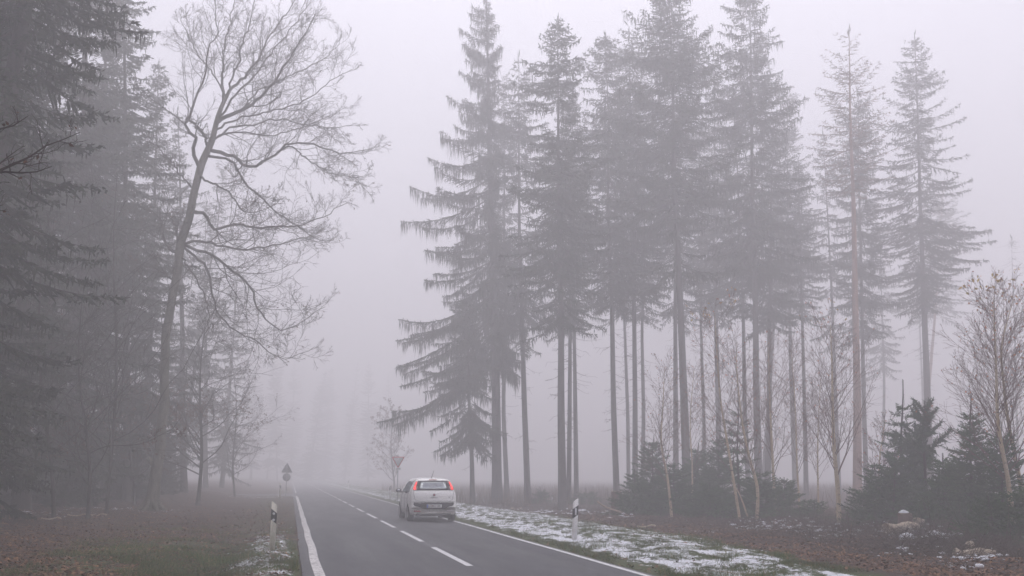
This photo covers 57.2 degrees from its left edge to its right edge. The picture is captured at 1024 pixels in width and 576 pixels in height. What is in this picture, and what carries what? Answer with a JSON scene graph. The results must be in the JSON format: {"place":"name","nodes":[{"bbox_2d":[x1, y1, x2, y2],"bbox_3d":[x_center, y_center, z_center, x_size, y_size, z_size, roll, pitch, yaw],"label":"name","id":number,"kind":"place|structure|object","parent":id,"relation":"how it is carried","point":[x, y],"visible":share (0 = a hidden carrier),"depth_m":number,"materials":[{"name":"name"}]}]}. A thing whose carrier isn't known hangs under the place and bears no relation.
{"place":"outdoors","nodes":[
{"label":"outdoors","id":0,"kind":"place"},
{"bbox_2d":[0,490,875,575],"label":"grass","id":1,"kind":"structure","parent":0,"point":[812,565],"depth_m":18.55,"materials":[{"name":"plant"}]},
{"bbox_2d":[291,479,654,575],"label":"road","id":2,"kind":"structure","parent":0,"point":[348,540],"depth_m":21.35,"materials":[{"name":"grey asphalt"}]},
{"bbox_2d":[296,496,324,575],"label":"edge line","id":3,"kind":"object","parent":2,"relation":"on","point":[316,565],"visible":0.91,"depth_m":21.27,"materials":[{"name":"white paint"}]},
{"bbox_2d":[396,474,455,520],"bbox_3d":[-3.168,7.646,34.708,2.120,1.769,4.095,3,-12,-13],"label":"hatchback","id":4,"kind":"object","parent":2,"relation":"on","point":[431,496],"visible":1,"depth_m":32.93,"materials":[{"name":"white paint"}]},
{"bbox_2d":[318,482,649,575],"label":"edge line","id":5,"kind":"object","parent":2,"relation":"on","point":[543,546],"visible":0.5,"depth_m":20.46,"materials":[{"name":"white paint"}]},
{"bbox_2d":[0,477,1023,575],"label":"ground","id":6,"kind":"structure","parent":0,"point":[270,485],"depth_m":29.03,"materials":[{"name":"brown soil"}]},
{"bbox_2d":[0,1,73,284],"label":"spruce tree","id":7,"kind":"object","parent":6,"relation":"on","point":[5,261],"visible":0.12,"depth_m":31.61,"materials":[{"name":"green plant"}]},
{"bbox_2d":[0,0,74,519],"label":"spruce tree","id":8,"kind":"object","parent":6,"relation":"on","point":[11,464],"visible":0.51,"depth_m":29.19,"materials":[{"name":"green plant"}]},
{"bbox_2d":[0,105,85,214],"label":"oak tree","id":9,"kind":"object","parent":6,"relation":"on","point":[24,160],"visible":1,"depth_m":10.22,"materials":[{"name":"brown plant"}]},
{"bbox_2d":[0,4,108,509],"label":"spruce tree","id":10,"kind":"object","parent":6,"relation":"on","point":[22,501],"visible":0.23,"depth_m":37.63,"materials":[{"name":"green plant"}]},
{"bbox_2d":[0,0,148,457],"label":"spruce tree","id":11,"kind":"object","parent":6,"relation":"on","point":[16,39],"visible":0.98,"depth_m":26.04,"materials":[{"name":"green plant"}]},
{"bbox_2d":[0,2,159,504],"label":"spruce tree","id":12,"kind":"object","parent":6,"relation":"on","point":[71,158],"visible":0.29,"depth_m":44.23,"materials":[{"name":"green plant"}]},
{"bbox_2d":[7,0,161,496],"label":"spruce tree","id":13,"kind":"object","parent":6,"relation":"on","point":[102,127],"visible":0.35,"depth_m":47.38,"materials":[{"name":"green plant"}]},
{"bbox_2d":[35,36,141,402],"bbox_3d":[-27.798,-2.254,61.276,7.152,31.123,7.421,-6,-13,27],"label":"spruce tree","id":14,"kind":"object","parent":6,"relation":"on","point":[93,388],"visible":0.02,"depth_m":60.36,"materials":[{"name":"green plant"}]},
{"bbox_2d":[0,173,178,517],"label":"beech tree","id":15,"kind":"object","parent":6,"relation":"on","point":[53,507],"visible":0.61,"depth_m":32.53,"materials":[{"name":"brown plant"}]},
{"bbox_2d":[4,275,186,518],"bbox_3d":[-14.361,3.782,32.787,6.170,8.719,6.750,3,-12,-13],"label":"beech tree","id":16,"kind":"object","parent":6,"relation":"on","point":[89,492],"visible":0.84,"depth_m":32.69,"materials":[{"name":"brown plant"}]},
{"bbox_2d":[59,1,156,496],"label":"spruce tree","id":17,"kind":"object","parent":6,"relation":"on","point":[111,178],"visible":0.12,"depth_m":54.77,"materials":[{"name":"green plant"}]},
{"bbox_2d":[76,319,187,504],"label":"beech tree","id":18,"kind":"object","parent":6,"relation":"on","point":[130,456],"visible":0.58,"depth_m":46.15,"materials":[{"name":"brown plant"}]},
{"bbox_2d":[64,0,203,501],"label":"spruce tree","id":19,"kind":"object","parent":6,"relation":"on","point":[128,104],"visible":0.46,"depth_m":51.32,"materials":[{"name":"green plant"}]},
{"bbox_2d":[9,142,272,513],"bbox_3d":[-16.873,1.681,38.126,17.685,14.950,8.246,-8,-14,36],"label":"beech tree","id":20,"kind":"object","parent":6,"relation":"on","point":[113,432],"visible":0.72,"depth_m":36.87,"materials":[{"name":"grey plant"}]},
{"bbox_2d":[111,60,198,485],"bbox_3d":[-23.651,-1.364,61.328,6.217,29.600,6.334,-9,-14,38],"label":"spruce tree","id":21,"kind":"object","parent":6,"relation":"on","point":[150,186],"visible":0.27,"depth_m":61.44,"materials":[{"name":"green plant"}]},
{"bbox_2d":[139,431,184,494],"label":"undergrowth spruce","id":22,"kind":"object","parent":6,"relation":"on","point":[169,484],"visible":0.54,"depth_m":57.42,"materials":[{"name":"green plant"}]},
{"bbox_2d":[152,108,220,492],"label":"spruce tree","id":23,"kind":"object","parent":6,"relation":"on","point":[185,463],"visible":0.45,"depth_m":66.93,"materials":[{"name":"green plant"}]},
{"bbox_2d":[117,294,271,505],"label":"beech tree","id":24,"kind":"object","parent":6,"relation":"on","point":[202,408],"visible":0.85,"depth_m":49.34,"materials":[{"name":"brown plant"}]},
{"bbox_2d":[167,164,235,489],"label":"spruce tree","id":25,"kind":"object","parent":6,"relation":"on","point":[218,221],"visible":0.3,"depth_m":80.51,"materials":[{"name":"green plant"}]},
{"bbox_2d":[178,197,240,487],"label":"spruce tree","id":26,"kind":"object","parent":6,"relation":"on","point":[205,468],"visible":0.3,"depth_m":84.35,"materials":[{"name":"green plant"}]},
{"bbox_2d":[190,231,261,487],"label":"spruce tree","id":27,"kind":"object","parent":6,"relation":"on","point":[222,451],"visible":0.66,"depth_m":91.36,"materials":[{"name":"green plant"}]},
{"bbox_2d":[100,0,390,510],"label":"oak tree","id":28,"kind":"object","parent":6,"relation":"on","point":[151,502],"visible":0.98,"depth_m":42.66,"materials":[{"name":"brown plant"}]},
{"bbox_2d":[237,328,268,479],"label":"spruce tree","id":29,"kind":"object","parent":6,"relation":"on","point":[252,436],"visible":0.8,"depth_m":188.45,"materials":[{"name":"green plant"}]},
{"bbox_2d":[207,353,299,496],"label":"beech tree","id":30,"kind":"object","parent":6,"relation":"on","point":[233,453],"visible":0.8,"depth_m":69.23,"materials":[{"name":"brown plant"}]},
{"bbox_2d":[256,355,284,479],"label":"spruce tree","id":31,"kind":"object","parent":6,"relation":"on","point":[276,392],"visible":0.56,"depth_m":228.43,"materials":[{"name":"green plant"}]},
{"bbox_2d":[269,501,276,549],"bbox_3d":[-5.238,5.253,20.601,0.126,1.112,0.088,3,-12,-13],"label":"delineator post","id":32,"kind":"object","parent":6,"relation":"on","point":[273,524],"visible":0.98,"depth_m":20.57,"materials":[{"name":"plastic"}]},
{"bbox_2d":[261,347,291,481],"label":"spruce tree","id":33,"kind":"object","parent":6,"relation":"on","point":[276,462],"visible":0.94,"depth_m":212.40,"materials":[{"name":"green plant"}]},
{"bbox_2d":[279,362,305,480],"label":"spruce tree","id":34,"kind":"object","parent":6,"relation":"on","point":[292,451],"visible":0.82,"depth_m":246.15,"materials":[{"name":"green plant"}]},
{"bbox_2d":[295,372,330,480],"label":"spruce tree","id":35,"kind":"object","parent":6,"relation":"on","point":[312,458],"visible":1,"depth_m":232.22,"materials":[{"name":"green plant"}]},
{"bbox_2d":[309,368,341,481],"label":"spruce tree","id":36,"kind":"object","parent":6,"relation":"on","point":[326,462],"visible":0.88,"depth_m":255.38,"materials":[{"name":"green plant"}]},
{"bbox_2d":[354,362,381,482],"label":"spruce tree","id":37,"kind":"object","parent":6,"relation":"on","point":[369,429],"visible":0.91,"depth_m":223.12,"materials":[{"name":"grey plant"}]},
{"bbox_2d":[366,397,414,491],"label":"tree","id":38,"kind":"object","parent":6,"relation":"on","point":[390,451],"visible":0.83,"depth_m":98.37,"materials":[{"name":"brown plant"}]},
{"bbox_2d":[380,375,401,480],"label":"spruce tree","id":39,"kind":"object","parent":6,"relation":"on","point":[388,442],"visible":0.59,"depth_m":255.83,"materials":[{"name":"grey plant"}]},
{"bbox_2d":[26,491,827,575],"bbox_3d":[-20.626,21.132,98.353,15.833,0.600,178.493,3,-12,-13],"label":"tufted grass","id":40,"kind":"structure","parent":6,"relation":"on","point":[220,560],"depth_m":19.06,"materials":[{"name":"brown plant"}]},
{"bbox_2d":[376,0,528,503],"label":"spruce tree","id":41,"kind":"object","parent":6,"relation":"on","point":[502,359],"visible":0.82,"depth_m":66.60,"materials":[{"name":"green plant"}]},
{"bbox_2d":[429,286,507,504],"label":"spruce tree","id":42,"kind":"object","parent":6,"relation":"on","point":[475,428],"visible":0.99,"depth_m":60.58,"materials":[{"name":"green plant"}]},
{"bbox_2d":[468,77,541,496],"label":"spruce tree","id":43,"kind":"object","parent":6,"relation":"on","point":[504,422],"visible":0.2,"depth_m":77.41,"materials":[{"name":"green plant"}]},
{"bbox_2d":[0,483,1018,575],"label":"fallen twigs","id":44,"kind":"object","parent":6,"relation":"on","point":[306,532],"visible":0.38,"depth_m":20.17,"materials":[{"name":"brown plant"}]},
{"bbox_2d":[457,50,573,502],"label":"spruce tree","id":45,"kind":"object","parent":6,"relation":"on","point":[519,133],"visible":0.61,"depth_m":67.51,"materials":[{"name":"green plant"}]},
{"bbox_2d":[496,12,624,510],"bbox_3d":[2.641,-1.992,54.335,6.676,29.840,7.854,-8,-14,37],"label":"spruce tree","id":46,"kind":"object","parent":6,"relation":"on","point":[565,206],"visible":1,"depth_m":54.04,"materials":[{"name":"green plant"}]},
{"bbox_2d":[521,99,606,502],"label":"spruce tree","id":47,"kind":"object","parent":6,"relation":"on","point":[570,417],"visible":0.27,"depth_m":61.39,"materials":[{"name":"green plant"}]},
{"bbox_2d":[533,80,613,498],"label":"spruce tree","id":48,"kind":"object","parent":6,"relation":"on","point":[576,469],"visible":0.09,"depth_m":70.75,"materials":[{"name":"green plant"}]},
{"bbox_2d":[572,499,578,539],"bbox_3d":[1.572,5.818,23.392,0.126,1.112,0.088,6,-12,-12],"label":"delineator post","id":49,"kind":"object","parent":6,"relation":"on","point":[575,519],"visible":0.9,"depth_m":23.37,"materials":[{"name":"white plastic"}]},
{"bbox_2d":[567,489,604,504],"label":"young spruce","id":50,"kind":"object","parent":6,"relation":"on","point":[581,500],"visible":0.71,"depth_m":58.40,"materials":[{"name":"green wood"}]},
{"bbox_2d":[562,31,671,490],"bbox_3d":[6.443,-1.973,62.909,8.343,32.896,7.308,3,-12,-13],"label":"spruce tree","id":51,"kind":"object","parent":6,"relation":"on","point":[609,288],"visible":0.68,"depth_m":62.65,"materials":[{"name":"green plant"}]},
{"bbox_2d":[597,143,649,493],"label":"spruce tree","id":52,"kind":"object","parent":6,"relation":"on","point":[628,427],"visible":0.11,"depth_m":80.31,"materials":[{"name":"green plant"}]},
{"bbox_2d":[584,21,682,496],"bbox_3d":[8.631,-2.492,65.705,7.814,34.985,7.537,3,-12,-13],"label":"spruce tree","id":53,"kind":"object","parent":6,"relation":"on","point":[637,245],"visible":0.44,"depth_m":64.84,"materials":[{"name":"green plant"}]},
{"bbox_2d":[601,469,665,514],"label":"young spruce","id":54,"kind":"object","parent":6,"relation":"on","point":[632,502],"visible":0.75,"depth_m":36.92,"materials":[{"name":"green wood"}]},
{"bbox_2d":[613,434,676,513],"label":"young spruce","id":55,"kind":"object","parent":6,"relation":"on","point":[650,474],"visible":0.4,"depth_m":39.14,"materials":[{"name":"green plant"}]},
{"bbox_2d":[622,100,673,480],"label":"spruce tree","id":56,"kind":"object","parent":6,"relation":"on","point":[641,317],"visible":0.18,"depth_m":76.35,"materials":[{"name":"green plant"}]},
{"bbox_2d":[618,348,696,516],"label":"birch tree","id":57,"kind":"object","parent":6,"relation":"on","point":[663,455],"visible":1,"depth_m":35.68,"materials":[{"name":"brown plant"}]},
{"bbox_2d":[586,0,753,499],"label":"spruce tree","id":58,"kind":"object","parent":6,"relation":"on","point":[682,62],"visible":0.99,"depth_m":58.31,"materials":[{"name":"green plant"}]},
{"bbox_2d":[633,462,707,516],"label":"young spruce","id":59,"kind":"object","parent":6,"relation":"on","point":[678,490],"visible":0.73,"depth_m":36.02,"materials":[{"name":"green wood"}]},
{"bbox_2d":[625,69,728,497],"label":"spruce tree","id":60,"kind":"object","parent":6,"relation":"on","point":[667,314],"visible":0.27,"depth_m":71.61,"materials":[{"name":"green plant"}]},
{"bbox_2d":[656,358,718,498],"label":"birch tree","id":61,"kind":"object","parent":6,"relation":"on","point":[697,449],"visible":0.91,"depth_m":39.67,"materials":[{"name":"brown plant"}]},
{"bbox_2d":[381,482,1018,506],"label":"dry grass","id":62,"kind":"structure","parent":6,"relation":"on","point":[520,494],"depth_m":71.79,"materials":[{"name":"brown plant"}]},
{"bbox_2d":[669,102,730,467],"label":"spruce tree","id":63,"kind":"object","parent":6,"relation":"on","point":[701,335],"visible":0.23,"depth_m":78.97,"materials":[{"name":"green plant"}]},
{"bbox_2d":[678,443,729,507],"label":"young spruce","id":64,"kind":"object","parent":6,"relation":"on","point":[688,466],"visible":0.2,"depth_m":40.98,"materials":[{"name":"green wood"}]},
{"bbox_2d":[671,482,745,519],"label":"young spruce","id":65,"kind":"object","parent":6,"relation":"on","point":[716,506],"visible":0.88,"depth_m":33.08,"materials":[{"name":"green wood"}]},
{"bbox_2d":[664,76,758,486],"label":"spruce tree","id":66,"kind":"object","parent":6,"relation":"on","point":[705,265],"visible":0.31,"depth_m":77.18,"materials":[{"name":"green plant"}]},
{"bbox_2d":[683,437,744,509],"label":"young spruce","id":67,"kind":"object","parent":6,"relation":"on","point":[712,472],"visible":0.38,"depth_m":38.16,"materials":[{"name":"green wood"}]},
{"bbox_2d":[675,287,769,517],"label":"birch tree","id":68,"kind":"object","parent":6,"relation":"on","point":[718,369],"visible":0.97,"depth_m":32.84,"materials":[{"name":"brown plant"}]},
{"bbox_2d":[692,319,776,518],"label":"birch tree","id":69,"kind":"object","parent":6,"relation":"on","point":[750,461],"visible":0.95,"depth_m":32.64,"materials":[{"name":"brown plant"}]},
{"bbox_2d":[694,93,776,493],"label":"spruce tree","id":70,"kind":"object","parent":6,"relation":"on","point":[741,300],"visible":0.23,"depth_m":70.02,"materials":[{"name":"green plant"}]},
{"bbox_2d":[710,403,760,515],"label":"young spruce","id":71,"kind":"object","parent":6,"relation":"on","point":[736,470],"visible":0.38,"depth_m":35.41,"materials":[{"name":"green plant"}]},
{"bbox_2d":[461,486,1023,570],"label":"brushwood","id":72,"kind":"object","parent":6,"relation":"on","point":[933,542],"visible":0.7,"depth_m":22.15,"materials":[{"name":"brown plant"}]},
{"bbox_2d":[698,0,820,502],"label":"spruce tree","id":73,"kind":"object","parent":6,"relation":"on","point":[750,112],"visible":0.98,"depth_m":63.27,"materials":[{"name":"green plant"}]},
{"bbox_2d":[722,470,798,518],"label":"young spruce","id":74,"kind":"object","parent":6,"relation":"on","point":[766,491],"visible":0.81,"depth_m":32.95,"materials":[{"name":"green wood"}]},
{"bbox_2d":[517,508,1008,568],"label":"snow lumps","id":75,"kind":"object","parent":6,"relation":"on","point":[959,557],"visible":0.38,"depth_m":23.73,"materials":[{"name":"white snow"}]},
{"bbox_2d":[711,130,820,501],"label":"spruce tree","id":76,"kind":"object","parent":6,"relation":"on","point":[767,311],"visible":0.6,"depth_m":65.71,"materials":[{"name":"green plant"}]},
{"bbox_2d":[733,327,813,508],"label":"birch tree","id":77,"kind":"object","parent":6,"relation":"on","point":[770,430],"visible":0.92,"depth_m":34.94,"materials":[{"name":"brown plant"}]},
{"bbox_2d":[748,477,815,516],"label":"young spruce","id":78,"kind":"object","parent":6,"relation":"on","point":[788,493],"visible":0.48,"depth_m":33.88,"materials":[{"name":"green plant"}]},
{"bbox_2d":[750,92,816,480],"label":"spruce tree","id":79,"kind":"object","parent":6,"relation":"on","point":[792,100],"visible":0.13,"depth_m":87.93,"materials":[{"name":"green plant"}]},
{"bbox_2d":[765,116,823,493],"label":"spruce tree","id":80,"kind":"object","parent":6,"relation":"on","point":[790,361],"visible":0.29,"depth_m":82.07,"materials":[{"name":"green plant"}]},
{"bbox_2d":[765,332,830,507],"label":"birch tree","id":81,"kind":"object","parent":6,"relation":"on","point":[796,439],"visible":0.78,"depth_m":36.73,"materials":[{"name":"brown plant"}]},
{"bbox_2d":[766,157,836,499],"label":"spruce tree","id":82,"kind":"object","parent":6,"relation":"on","point":[814,269],"visible":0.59,"depth_m":72.13,"materials":[{"name":"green plant"}]},
{"bbox_2d":[790,498,834,518],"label":"young spruce","id":83,"kind":"object","parent":6,"relation":"on","point":[809,510],"visible":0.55,"depth_m":32.13,"materials":[{"name":"green plant"}]},
{"bbox_2d":[766,296,880,522],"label":"birch tree","id":84,"kind":"object","parent":6,"relation":"on","point":[832,411],"visible":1,"depth_m":29.72,"materials":[{"name":"brown plant"}]},
{"bbox_2d":[797,361,851,510],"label":"birch tree","id":85,"kind":"object","parent":6,"relation":"on","point":[817,451],"visible":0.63,"depth_m":37.58,"materials":[{"name":"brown plant"}]},
{"bbox_2d":[802,129,864,492],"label":"spruce tree","id":86,"kind":"object","parent":6,"relation":"on","point":[831,289],"visible":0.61,"depth_m":82.28,"materials":[{"name":"green plant"}]},
{"bbox_2d":[806,23,898,500],"bbox_3d":[22.659,-2.252,61.076,5.994,32.752,6.447,-4,-12,20],"label":"conifer tree","id":87,"kind":"object","parent":6,"relation":"on","point":[857,450],"visible":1,"depth_m":61.88,"materials":[{"name":"plant"}]},
{"bbox_2d":[821,91,912,490],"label":"spruce tree","id":88,"kind":"object","parent":6,"relation":"on","point":[867,306],"visible":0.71,"depth_m":70.92,"materials":[{"name":"green plant"}]},
{"bbox_2d":[837,462,913,526],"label":"young spruce","id":89,"kind":"object","parent":6,"relation":"on","point":[870,480],"visible":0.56,"depth_m":27.70,"materials":[{"name":"green plant"}]},
{"bbox_2d":[854,410,898,515],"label":"birch tree","id":90,"kind":"object","parent":6,"relation":"on","point":[871,441],"visible":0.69,"depth_m":29.65,"materials":[{"name":"brown plant"}]},
{"bbox_2d":[860,231,908,484],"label":"spruce tree","id":91,"kind":"object","parent":6,"relation":"on","point":[873,350],"visible":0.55,"depth_m":103.09,"materials":[{"name":"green plant"}]},
{"bbox_2d":[853,447,922,524],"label":"young spruce","id":92,"kind":"object","parent":6,"relation":"on","point":[900,491],"visible":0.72,"depth_m":27.31,"materials":[{"name":"green plant"}]},
{"bbox_2d":[875,379,933,513],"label":"young spruce","id":93,"kind":"object","parent":6,"relation":"on","point":[897,413],"visible":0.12,"depth_m":28.74,"materials":[{"name":"green plant"}]},
{"bbox_2d":[907,256,934,413],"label":"spruce tree","id":94,"kind":"object","parent":6,"relation":"on","point":[921,377],"visible":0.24,"depth_m":117.63,"materials":[{"name":"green plant"}]},
{"bbox_2d":[874,397,968,523],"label":"young pine","id":95,"kind":"object","parent":6,"relation":"on","point":[914,445],"visible":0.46,"depth_m":27.52,"materials":[{"name":"green plant"}]},
{"bbox_2d":[860,30,997,492],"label":"spruce tree","id":96,"kind":"object","parent":6,"relation":"on","point":[922,279],"visible":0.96,"depth_m":71.86,"materials":[{"name":"green plant"}]},
{"bbox_2d":[893,452,972,527],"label":"young spruce","id":97,"kind":"object","parent":6,"relation":"on","point":[931,495],"visible":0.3,"depth_m":25.84,"materials":[{"name":"green plant"}]},
{"bbox_2d":[893,178,978,418],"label":"pine tree","id":98,"kind":"object","parent":6,"relation":"on","point":[949,213],"visible":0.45,"depth_m":104.27,"materials":[{"name":"green plant"}]},
{"bbox_2d":[927,395,1004,527],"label":"young spruce","id":99,"kind":"object","parent":6,"relation":"on","point":[960,468],"visible":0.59,"depth_m":24.91,"materials":[{"name":"green plant"}]},
{"bbox_2d":[916,267,1023,522],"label":"birch tree","id":100,"kind":"object","parent":6,"relation":"on","point":[1000,440],"visible":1,"depth_m":23.93,"materials":[{"name":"brown plant"}]},
{"bbox_2d":[932,264,1023,486],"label":"birch tree","id":101,"kind":"object","parent":6,"relation":"on","point":[1006,412],"visible":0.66,"depth_m":25.16,"materials":[{"name":"brown plant"}]},
{"bbox_2d":[945,495,1023,543],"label":"young spruce","id":102,"kind":"object","parent":6,"relation":"on","point":[977,509],"visible":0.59,"depth_m":20.82,"materials":[{"name":"green plant"}]},
{"bbox_2d":[953,420,1023,527],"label":"young spruce","id":103,"kind":"object","parent":6,"relation":"on","point":[999,485],"visible":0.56,"depth_m":23.98,"materials":[{"name":"green plant"}]},
{"bbox_2d":[984,481,1023,544],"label":"young spruce","id":104,"kind":"object","parent":6,"relation":"on","point":[1019,500],"visible":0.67,"depth_m":20.52,"materials":[{"name":"green plant"}]},
{"bbox_2d":[990,235,1023,467],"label":"dead tree","id":105,"kind":"object","parent":6,"relation":"on","point":[1015,393],"visible":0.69,"depth_m":90.93,"materials":[{"name":"grey plant"}]},
{"bbox_2d":[8,0,1023,478],"label":"sky","id":106,"kind":"structure","parent":0,"point":[411,53],"materials":[{"name":"grey"}]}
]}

